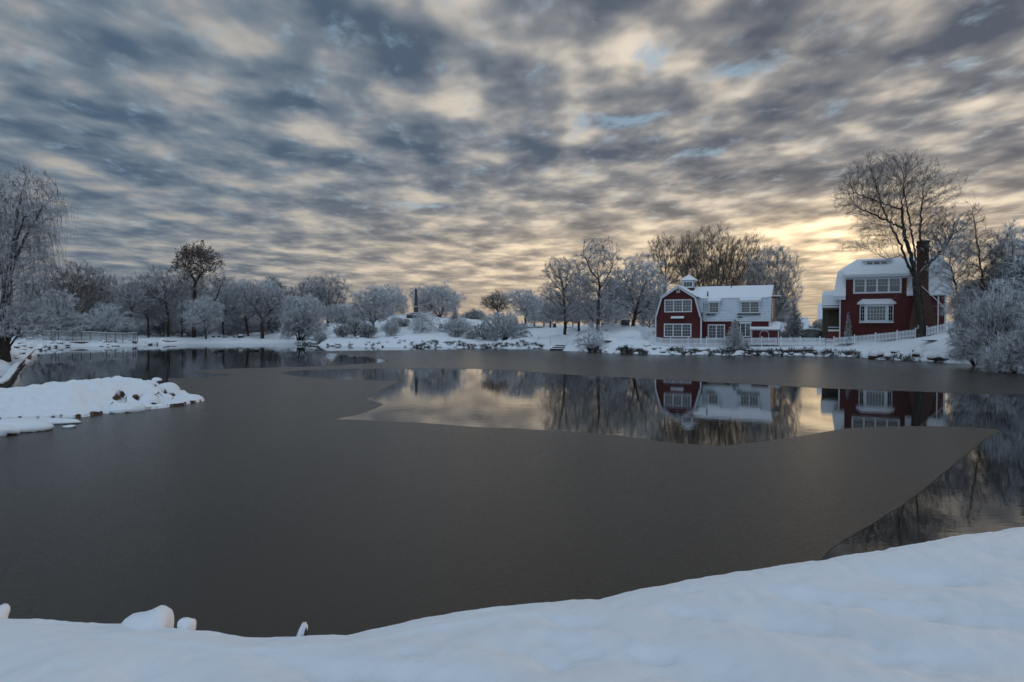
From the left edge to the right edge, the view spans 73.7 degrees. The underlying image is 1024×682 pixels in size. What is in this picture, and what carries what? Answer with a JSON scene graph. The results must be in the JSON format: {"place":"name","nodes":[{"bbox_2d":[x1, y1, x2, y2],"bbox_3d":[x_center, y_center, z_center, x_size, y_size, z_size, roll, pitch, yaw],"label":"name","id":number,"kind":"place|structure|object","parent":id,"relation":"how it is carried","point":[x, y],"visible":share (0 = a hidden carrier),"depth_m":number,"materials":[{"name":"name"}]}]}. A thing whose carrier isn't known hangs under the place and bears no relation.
{"place":"outdoors","nodes":[
{"label":"outdoors","id":0,"kind":"place"},
{"bbox_2d":[0,527,1023,681],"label":"snow bank","id":1,"kind":"structure","parent":0,"point":[949,609],"depth_m":4.36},
{"bbox_2d":[0,603,9,618],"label":"snow covered rock","id":2,"kind":"object","parent":1,"relation":"on","point":[4,610],"visible":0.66,"depth_m":5.07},
{"bbox_2d":[121,605,173,629],"bbox_3d":[-2.641,2.028,4.900,0.377,0.232,0.345,0,1,0],"label":"snow covered rock","id":3,"kind":"object","parent":1,"relation":"on","point":[160,616],"visible":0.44,"depth_m":4.83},
{"bbox_2d":[177,617,195,629],"bbox_3d":[-2.311,2.033,4.848,0.121,0.151,0.150,0,1,0],"label":"snow covered rock","id":4,"kind":"object","parent":1,"relation":"on","point":[187,623],"visible":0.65,"depth_m":4.80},
{"bbox_2d":[297,622,307,635],"bbox_3d":[-1.448,2.013,4.704,0.095,0.166,0.085,0,1,0],"label":"rock shard","id":5,"kind":"object","parent":1,"relation":"on","point":[303,630],"visible":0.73,"depth_m":4.68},
{"bbox_2d":[0,312,1023,378],"bbox_3d":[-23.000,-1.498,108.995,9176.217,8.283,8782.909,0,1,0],"label":"ground","id":6,"kind":"structure","parent":0,"point":[620,333],"depth_m":121.23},
{"bbox_2d":[0,348,35,387],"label":"pond kerb","id":7,"kind":"structure","parent":6,"relation":"on","point":[8,377],"depth_m":53.72,"materials":[{"name":"stone"}]},
{"bbox_2d":[10,280,49,329],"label":"bare tree","id":8,"kind":"object","parent":6,"relation":"on","point":[31,293],"visible":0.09,"depth_m":162.96,"materials":[{"name":"grey plant"}]},
{"bbox_2d":[0,295,62,348],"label":"snowy shrub","id":9,"kind":"object","parent":6,"relation":"on","point":[29,328],"visible":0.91,"depth_m":65.65,"materials":[{"name":"white plant"}]},
{"bbox_2d":[0,161,77,361],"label":"weeping tree","id":10,"kind":"object","parent":6,"relation":"on","point":[11,262],"visible":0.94,"depth_m":65.61,"materials":[{"name":"white plant"}]},
{"bbox_2d":[24,288,88,339],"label":"snowy shrub","id":11,"kind":"object","parent":6,"relation":"on","point":[70,319],"visible":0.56,"depth_m":126.03,"materials":[{"name":"grey plant"}]},
{"bbox_2d":[39,258,116,336],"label":"bare tree","id":12,"kind":"object","parent":6,"relation":"on","point":[72,288],"visible":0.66,"depth_m":147.11,"materials":[{"name":"grey plant"}]},
{"bbox_2d":[42,331,137,342],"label":"wire fence","id":13,"kind":"object","parent":6,"relation":"on","point":[90,336],"visible":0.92,"depth_m":127.03,"materials":[{"name":"grey metal"}]},
{"bbox_2d":[85,317,114,334],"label":"snowy shrub","id":14,"kind":"object","parent":6,"relation":"on","point":[93,329],"visible":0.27,"depth_m":156.92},
{"bbox_2d":[0,376,200,418],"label":"rock ledge","id":15,"kind":"object","parent":6,"relation":"on","point":[76,398],"visible":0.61,"depth_m":31.42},
{"bbox_2d":[138,393,160,404],"bbox_3d":[-17.674,2.897,33.318,1.340,0.678,0.971,1,2,44],"label":"boulder","id":16,"kind":"object","parent":15,"relation":"on","point":[153,399],"visible":0.58,"depth_m":32.91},
{"bbox_2d":[158,382,179,390],"bbox_3d":[-19.309,2.744,38.198,1.230,0.859,1.698,0,1,9],"label":"boulder","id":17,"kind":"object","parent":15,"relation":"on","point":[168,385],"visible":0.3,"depth_m":37.93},
{"bbox_2d":[80,267,127,334],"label":"bare tree","id":18,"kind":"object","parent":6,"relation":"on","point":[111,286],"visible":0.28,"depth_m":155.30,"materials":[{"name":"grey plant"}]},
{"bbox_2d":[80,301,136,332],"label":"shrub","id":19,"kind":"object","parent":6,"relation":"on","point":[112,320],"visible":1,"depth_m":141.28,"materials":[{"name":"grey plant"}]},
{"bbox_2d":[94,276,155,337],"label":"bare tree","id":20,"kind":"object","parent":6,"relation":"on","point":[129,291],"visible":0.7,"depth_m":145.56,"materials":[{"name":"grey plant"}]},
{"bbox_2d":[129,322,155,335],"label":"snowy shrub","id":21,"kind":"object","parent":6,"relation":"on","point":[139,329],"visible":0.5,"depth_m":158.46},
{"bbox_2d":[128,270,165,337],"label":"bare tree","id":22,"kind":"object","parent":6,"relation":"on","point":[148,294],"visible":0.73,"depth_m":149.46,"materials":[{"name":"grey plant"}]},
{"bbox_2d":[129,262,187,336],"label":"bare tree","id":23,"kind":"object","parent":6,"relation":"on","point":[167,282],"visible":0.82,"depth_m":150.88,"materials":[{"name":"grey plant"}]},
{"bbox_2d":[146,314,179,336],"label":"snowy shrub","id":24,"kind":"object","parent":6,"relation":"on","point":[160,327],"visible":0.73,"depth_m":156.63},
{"bbox_2d":[163,282,196,336],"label":"bare tree","id":25,"kind":"object","parent":6,"relation":"on","point":[181,324],"visible":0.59,"depth_m":153.65,"materials":[{"name":"grey plant"}]},
{"bbox_2d":[171,278,207,315],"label":"bare tree","id":26,"kind":"object","parent":6,"relation":"on","point":[191,283],"visible":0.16,"depth_m":179.10,"materials":[{"name":"grey plant"}]},
{"bbox_2d":[165,239,235,337],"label":"oak tree","id":27,"kind":"object","parent":6,"relation":"on","point":[191,252],"visible":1,"depth_m":148.92,"materials":[{"name":"brown plant"}]},
{"bbox_2d":[184,322,217,336],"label":"snowy shrub","id":28,"kind":"object","parent":6,"relation":"on","point":[199,333],"visible":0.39,"depth_m":160.59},
{"bbox_2d":[178,295,226,338],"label":"bare tree","id":29,"kind":"object","parent":6,"relation":"on","point":[196,321],"visible":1,"depth_m":146.26,"materials":[{"name":"grey plant"}]},
{"bbox_2d":[198,275,249,335],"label":"bare tree","id":30,"kind":"object","parent":6,"relation":"on","point":[224,293],"visible":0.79,"depth_m":155.21,"materials":[{"name":"grey plant"}]},
{"bbox_2d":[216,315,260,335],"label":"snowy shrub","id":31,"kind":"object","parent":6,"relation":"on","point":[235,328],"visible":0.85,"depth_m":158.93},
{"bbox_2d":[219,276,264,335],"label":"bare tree","id":32,"kind":"object","parent":6,"relation":"on","point":[246,315],"visible":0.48,"depth_m":157.09,"materials":[{"name":"grey plant"}]},
{"bbox_2d":[237,280,291,338],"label":"bare tree","id":33,"kind":"object","parent":6,"relation":"on","point":[267,309],"visible":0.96,"depth_m":150.15,"materials":[{"name":"grey plant"}]},
{"bbox_2d":[251,278,283,312],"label":"bare tree","id":34,"kind":"object","parent":6,"relation":"on","point":[262,283],"visible":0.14,"depth_m":189.14,"materials":[{"name":"grey plant"}]},
{"bbox_2d":[257,315,282,333],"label":"snowy shrub","id":35,"kind":"object","parent":6,"relation":"on","point":[269,325],"visible":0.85,"depth_m":160.16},
{"bbox_2d":[264,276,288,298],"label":"bare tree","id":36,"kind":"object","parent":6,"relation":"on","point":[276,279],"visible":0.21,"depth_m":204.19,"materials":[{"name":"grey plant"}]},
{"bbox_2d":[278,292,329,340],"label":"bare tree","id":37,"kind":"object","parent":6,"relation":"on","point":[305,308],"visible":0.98,"depth_m":139.57,"materials":[{"name":"grey plant"}]},
{"bbox_2d":[292,276,319,309],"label":"bare tree","id":38,"kind":"object","parent":6,"relation":"on","point":[305,284],"visible":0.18,"depth_m":194.18,"materials":[{"name":"grey plant"}]},
{"bbox_2d":[311,331,328,341],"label":"snowy shrub","id":39,"kind":"object","parent":6,"relation":"on","point":[317,336],"visible":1,"depth_m":133.47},
{"bbox_2d":[301,271,354,326],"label":"bare tree","id":40,"kind":"object","parent":6,"relation":"on","point":[326,298],"visible":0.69,"depth_m":166.34,"materials":[{"name":"grey plant"}]},
{"bbox_2d":[332,323,348,337],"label":"snowy shrub","id":41,"kind":"object","parent":6,"relation":"on","point":[338,330],"visible":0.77,"depth_m":132.06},
{"bbox_2d":[320,303,366,324],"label":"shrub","id":42,"kind":"object","parent":6,"relation":"on","point":[335,311],"visible":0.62,"depth_m":156.49,"materials":[{"name":"grey plant"}]},
{"bbox_2d":[342,317,366,337],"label":"snowy shrub","id":43,"kind":"object","parent":6,"relation":"on","point":[351,328],"visible":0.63,"depth_m":130.09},
{"bbox_2d":[356,323,377,337],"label":"snowy shrub","id":44,"kind":"object","parent":6,"relation":"on","point":[366,330],"visible":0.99,"depth_m":128.49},
{"bbox_2d":[344,284,404,329],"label":"bare tree","id":45,"kind":"object","parent":6,"relation":"on","point":[379,300],"visible":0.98,"depth_m":140.50,"materials":[{"name":"grey plant"}]},
{"bbox_2d":[371,281,408,314],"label":"bare tree","id":46,"kind":"object","parent":6,"relation":"on","point":[402,311],"visible":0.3,"depth_m":163.99,"materials":[{"name":"grey plant"}]},
{"bbox_2d":[380,320,400,335],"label":"snowy shrub","id":47,"kind":"object","parent":6,"relation":"on","point":[391,328],"visible":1,"depth_m":126.79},
{"bbox_2d":[407,289,424,317],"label":"obelisk","id":48,"kind":"object","parent":6,"relation":"on","point":[410,315],"visible":0.87,"depth_m":159.38,"materials":[{"name":"stone"}]},
{"bbox_2d":[404,305,442,332],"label":"shrub","id":49,"kind":"object","parent":6,"relation":"on","point":[417,328],"visible":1,"depth_m":133.59,"materials":[{"name":"plant"}]},
{"bbox_2d":[408,279,467,317],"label":"bare tree","id":50,"kind":"object","parent":6,"relation":"on","point":[438,294],"visible":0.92,"depth_m":167.79,"materials":[{"name":"grey plant"}]},
{"bbox_2d":[434,315,477,332],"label":"snowy shrub","id":51,"kind":"object","parent":6,"relation":"on","point":[449,325],"visible":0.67,"depth_m":137.06,"materials":[{"name":"snow"}]},
{"bbox_2d":[446,327,465,336],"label":"snowy shrub","id":52,"kind":"object","parent":6,"relation":"on","point":[455,331],"visible":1,"depth_m":129.46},
{"bbox_2d":[461,307,488,319],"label":"bare tree","id":53,"kind":"object","parent":6,"relation":"on","point":[475,314],"visible":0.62,"depth_m":233.57,"materials":[{"name":"plant"}]},
{"bbox_2d":[479,288,514,320],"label":"bare tree","id":54,"kind":"object","parent":6,"relation":"on","point":[499,302],"visible":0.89,"depth_m":149.27,"materials":[{"name":"grey plant"}]},
{"bbox_2d":[475,308,532,340],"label":"snowy shrub","id":55,"kind":"object","parent":6,"relation":"on","point":[509,320],"visible":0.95,"depth_m":121.15,"materials":[{"name":"grey plant"}]},
{"bbox_2d":[501,288,544,323],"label":"bare tree","id":56,"kind":"object","parent":6,"relation":"on","point":[522,303],"visible":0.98,"depth_m":138.06,"materials":[{"name":"grey plant"}]},
{"bbox_2d":[524,295,545,326],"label":"bare tree","id":57,"kind":"object","parent":6,"relation":"on","point":[532,319],"visible":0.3,"depth_m":159.02,"materials":[{"name":"grey plant"}]},
{"bbox_2d":[533,292,565,327],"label":"bare tree","id":58,"kind":"object","parent":6,"relation":"on","point":[549,320],"visible":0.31,"depth_m":149.32,"materials":[{"name":"grey plant"}]},
{"bbox_2d":[535,255,588,334],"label":"bare tree","id":59,"kind":"object","parent":6,"relation":"on","point":[565,296],"visible":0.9,"depth_m":116.34,"materials":[{"name":"grey plant"}]},
{"bbox_2d":[559,266,596,331],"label":"bare tree","id":60,"kind":"object","parent":6,"relation":"on","point":[584,292],"visible":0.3,"depth_m":129.46,"materials":[{"name":"grey plant"}]},
{"bbox_2d":[573,324,608,349],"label":"snowy shrub","id":61,"kind":"object","parent":6,"relation":"on","point":[587,343],"visible":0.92,"depth_m":100.83,"materials":[{"name":"grey plant"}]},
{"bbox_2d":[567,236,634,330],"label":"bare tree","id":62,"kind":"object","parent":6,"relation":"on","point":[599,293],"visible":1,"depth_m":106.25,"materials":[{"name":"grey plant"}]},
{"bbox_2d":[597,278,627,323],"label":"bare tree","id":63,"kind":"object","parent":6,"relation":"on","point":[622,310],"visible":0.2,"depth_m":123.48,"materials":[{"name":"grey plant"}]},
{"bbox_2d":[301,339,946,362],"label":"rocks","id":64,"kind":"object","parent":6,"relation":"on","point":[627,350],"visible":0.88,"depth_m":90.22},
{"bbox_2d":[603,251,671,325],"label":"bare tree","id":65,"kind":"object","parent":6,"relation":"on","point":[651,296],"visible":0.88,"depth_m":109.11,"materials":[{"name":"grey plant"}]},
{"bbox_2d":[632,300,655,328],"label":"bare tree","id":66,"kind":"object","parent":6,"relation":"on","point":[641,320],"visible":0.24,"depth_m":129.64,"materials":[{"name":"grey plant"}]},
{"bbox_2d":[635,323,654,343],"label":"picket fence","id":67,"kind":"object","parent":6,"relation":"on","point":[646,334],"visible":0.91,"depth_m":99.48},
{"bbox_2d":[647,232,683,293],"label":"bare tree","id":68,"kind":"object","parent":6,"relation":"on","point":[667,266],"visible":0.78,"depth_m":127.19,"materials":[{"name":"grey plant"}]},
{"bbox_2d":[670,230,702,275],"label":"bare tree","id":69,"kind":"object","parent":6,"relation":"on","point":[682,244],"visible":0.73,"depth_m":125.25,"materials":[{"name":"grey plant"}]},
{"bbox_2d":[655,275,780,345],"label":"red house","id":70,"kind":"structure","parent":6,"relation":"on","point":[688,308],"depth_m":94.96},
{"bbox_2d":[664,324,690,336],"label":"window","id":71,"kind":"structure","parent":70,"relation":"in","point":[670,330],"depth_m":95.66,"materials":[{"name":"white paint"}]},
{"bbox_2d":[664,299,691,311],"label":"window","id":72,"kind":"structure","parent":70,"relation":"in","point":[673,305],"depth_m":95.54,"materials":[{"name":"white paint"}]},
{"bbox_2d":[708,324,724,338],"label":"window","id":73,"kind":"structure","parent":70,"relation":"in","point":[714,330],"depth_m":94.66,"materials":[{"name":"white paint"}]},
{"bbox_2d":[740,323,750,336],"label":"window","id":74,"kind":"structure","parent":70,"relation":"in","point":[745,327],"depth_m":93.01,"materials":[{"name":"white paint"}]},
{"bbox_2d":[674,220,768,286],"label":"bare tree","id":75,"kind":"object","parent":6,"relation":"on","point":[736,280],"visible":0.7,"depth_m":120.42,"materials":[{"name":"brown plant"}]},
{"bbox_2d":[721,319,746,350],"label":"evergreen tree","id":76,"kind":"object","parent":6,"relation":"on","point":[735,339],"visible":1,"depth_m":89.89,"materials":[{"name":"grey plant"}]},
{"bbox_2d":[655,335,825,346],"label":"picket fence","id":77,"kind":"object","parent":6,"relation":"on","point":[695,341],"visible":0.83,"depth_m":92.01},
{"bbox_2d":[669,347,853,352],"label":"retaining wall","id":78,"kind":"structure","parent":6,"relation":"on","point":[751,349],"depth_m":89.54,"materials":[{"name":"stone"}]},
{"bbox_2d":[750,322,781,343],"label":"garden shed","id":79,"kind":"structure","parent":6,"relation":"on","point":[773,329],"depth_m":91.81,"materials":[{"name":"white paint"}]},
{"bbox_2d":[741,242,808,324],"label":"bare tree","id":80,"kind":"object","parent":6,"relation":"on","point":[779,284],"visible":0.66,"depth_m":116.56,"materials":[{"name":"grey plant"}]},
{"bbox_2d":[775,317,810,332],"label":"distant house","id":81,"kind":"structure","parent":6,"relation":"on","point":[805,320],"depth_m":125.90,"materials":[{"name":"white paint"}]},
{"bbox_2d":[783,303,806,341],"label":"evergreen tree","id":82,"kind":"object","parent":6,"relation":"on","point":[795,330],"visible":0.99,"depth_m":94.67,"materials":[{"name":"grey plant"}]},
{"bbox_2d":[798,328,821,340],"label":"parked car","id":83,"kind":"object","parent":6,"relation":"on","point":[811,333],"visible":0.51,"depth_m":96.46,"materials":[{"name":"grey metal"}]},
{"bbox_2d":[844,312,852,345],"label":"evergreen tree","id":84,"kind":"object","parent":6,"relation":"on","point":[848,329],"visible":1,"depth_m":88.39,"materials":[{"name":"green plant"}]},
{"bbox_2d":[833,328,915,344],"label":"picket fence","id":85,"kind":"object","parent":6,"relation":"on","point":[854,339],"visible":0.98,"depth_m":86.63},
{"bbox_2d":[822,240,952,344],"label":"red house","id":86,"kind":"structure","parent":6,"relation":"on","point":[863,288],"depth_m":87.65,"materials":[{"name":"wood"}]},
{"bbox_2d":[857,299,895,322],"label":"bay window","id":87,"kind":"structure","parent":86,"relation":"in","point":[871,310],"depth_m":87.16,"materials":[{"name":"white paint"}]},
{"bbox_2d":[830,148,975,337],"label":"bare tree","id":88,"kind":"object","parent":6,"relation":"on","point":[915,285],"visible":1,"depth_m":81.56,"materials":[{"name":"brown plant"}]},
{"bbox_2d":[922,343,942,351],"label":"boulder","id":89,"kind":"object","parent":6,"relation":"on","point":[933,347],"visible":0.51,"depth_m":75.13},
{"bbox_2d":[927,351,947,360],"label":"boulder","id":90,"kind":"object","parent":6,"relation":"on","point":[935,355],"visible":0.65,"depth_m":72.88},
{"bbox_2d":[926,323,959,335],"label":"picket fence","id":91,"kind":"object","parent":6,"relation":"on","point":[934,327],"visible":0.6,"depth_m":82.46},
{"bbox_2d":[913,210,983,336],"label":"bare tree","id":92,"kind":"object","parent":6,"relation":"on","point":[959,221],"visible":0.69,"depth_m":83.45,"materials":[{"name":"brown plant"}]},
{"bbox_2d":[925,233,978,330],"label":"bare tree","id":93,"kind":"object","parent":6,"relation":"on","point":[952,275],"visible":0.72,"depth_m":71.81,"materials":[{"name":"grey plant"}]},
{"bbox_2d":[936,280,993,360],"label":"snowy shrub","id":94,"kind":"object","parent":6,"relation":"on","point":[957,299],"visible":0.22,"depth_m":68.03,"materials":[{"name":"grey plant"}]},
{"bbox_2d":[940,294,1001,366],"bbox_3d":[44.131,-0.939,64.787,5.833,7.174,5.375,-1,2,-33],"label":"snowy shrub","id":95,"kind":"object","parent":6,"relation":"on","point":[961,324],"visible":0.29,"depth_m":64.90,"materials":[{"name":"grey plant"}]},
{"bbox_2d":[945,275,1023,365],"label":"snowy shrub","id":96,"kind":"object","parent":6,"relation":"on","point":[996,308],"visible":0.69,"depth_m":60.20,"materials":[{"name":"white plant"}]},
{"bbox_2d":[955,200,1017,298],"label":"bare tree","id":97,"kind":"object","parent":6,"relation":"on","point":[979,258],"visible":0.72,"depth_m":65.68,"materials":[{"name":"grey plant"}]},
{"bbox_2d":[973,327,1023,372],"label":"snowy shrub","id":98,"kind":"object","parent":6,"relation":"on","point":[994,359],"visible":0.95,"depth_m":56.58,"materials":[{"name":"white plant"}]},
{"bbox_2d":[975,216,1023,297],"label":"bare tree","id":99,"kind":"object","parent":6,"relation":"on","point":[1006,243],"visible":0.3,"depth_m":65.63,"materials":[{"name":"grey plant"}]},
{"bbox_2d":[981,265,1023,330],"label":"snowy shrub","id":100,"kind":"object","parent":6,"relation":"on","point":[1008,279],"visible":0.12,"depth_m":63.12,"materials":[{"name":"grey plant"}]},
{"bbox_2d":[987,227,1023,318],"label":"pine tree","id":101,"kind":"object","parent":6,"relation":"on","point":[1019,268],"visible":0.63,"depth_m":62.12,"materials":[{"name":"grey plant"}]},
{"bbox_2d":[1006,301,1023,358],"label":"snowy shrub","id":102,"kind":"object","parent":6,"relation":"on","point":[1020,324],"visible":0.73,"depth_m":56.79,"materials":[{"name":"grey plant"}]},
{"bbox_2d":[0,0,1023,324],"label":"sky","id":103,"kind":"structure","parent":0,"point":[475,145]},
{"bbox_2d":[5,343,1023,559],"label":"water","id":104,"kind":"structure","parent":0,"point":[979,488],"depth_m":33.38,"materials":[{"name":"black liquid"}]},
{"bbox_2d":[0,349,1023,637],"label":"ice","id":105,"kind":"structure","parent":104,"relation":"on","point":[264,503],"depth_m":15.78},
{"bbox_2d":[0,424,19,436],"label":"boulder","id":106,"kind":"object","parent":105,"relation":"on","point":[6,430],"visible":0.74,"depth_m":24.57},
{"bbox_2d":[0,418,53,432],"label":"boulder","id":107,"kind":"object","parent":105,"relation":"on","point":[24,425],"visible":0.57,"depth_m":25.45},
{"bbox_2d":[39,418,81,424],"bbox_3d":[-18.551,3.268,27.687,2.064,0.260,0.952,0,1,-4],"label":"boulder","id":108,"kind":"object","parent":105,"relation":"on","point":[54,421],"visible":0.58,"depth_m":27.52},
{"bbox_2d":[109,406,130,412],"bbox_3d":[-17.892,3.196,31.085,0.936,0.490,0.766,1,2,27],"label":"boulder","id":109,"kind":"object","parent":105,"relation":"on","point":[119,409],"visible":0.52,"depth_m":30.87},
{"bbox_2d":[126,403,145,411],"bbox_3d":[-17.491,3.145,31.640,0.802,0.561,1.108,1,2,37],"label":"boulder","id":110,"kind":"object","parent":105,"relation":"on","point":[135,407],"visible":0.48,"depth_m":31.41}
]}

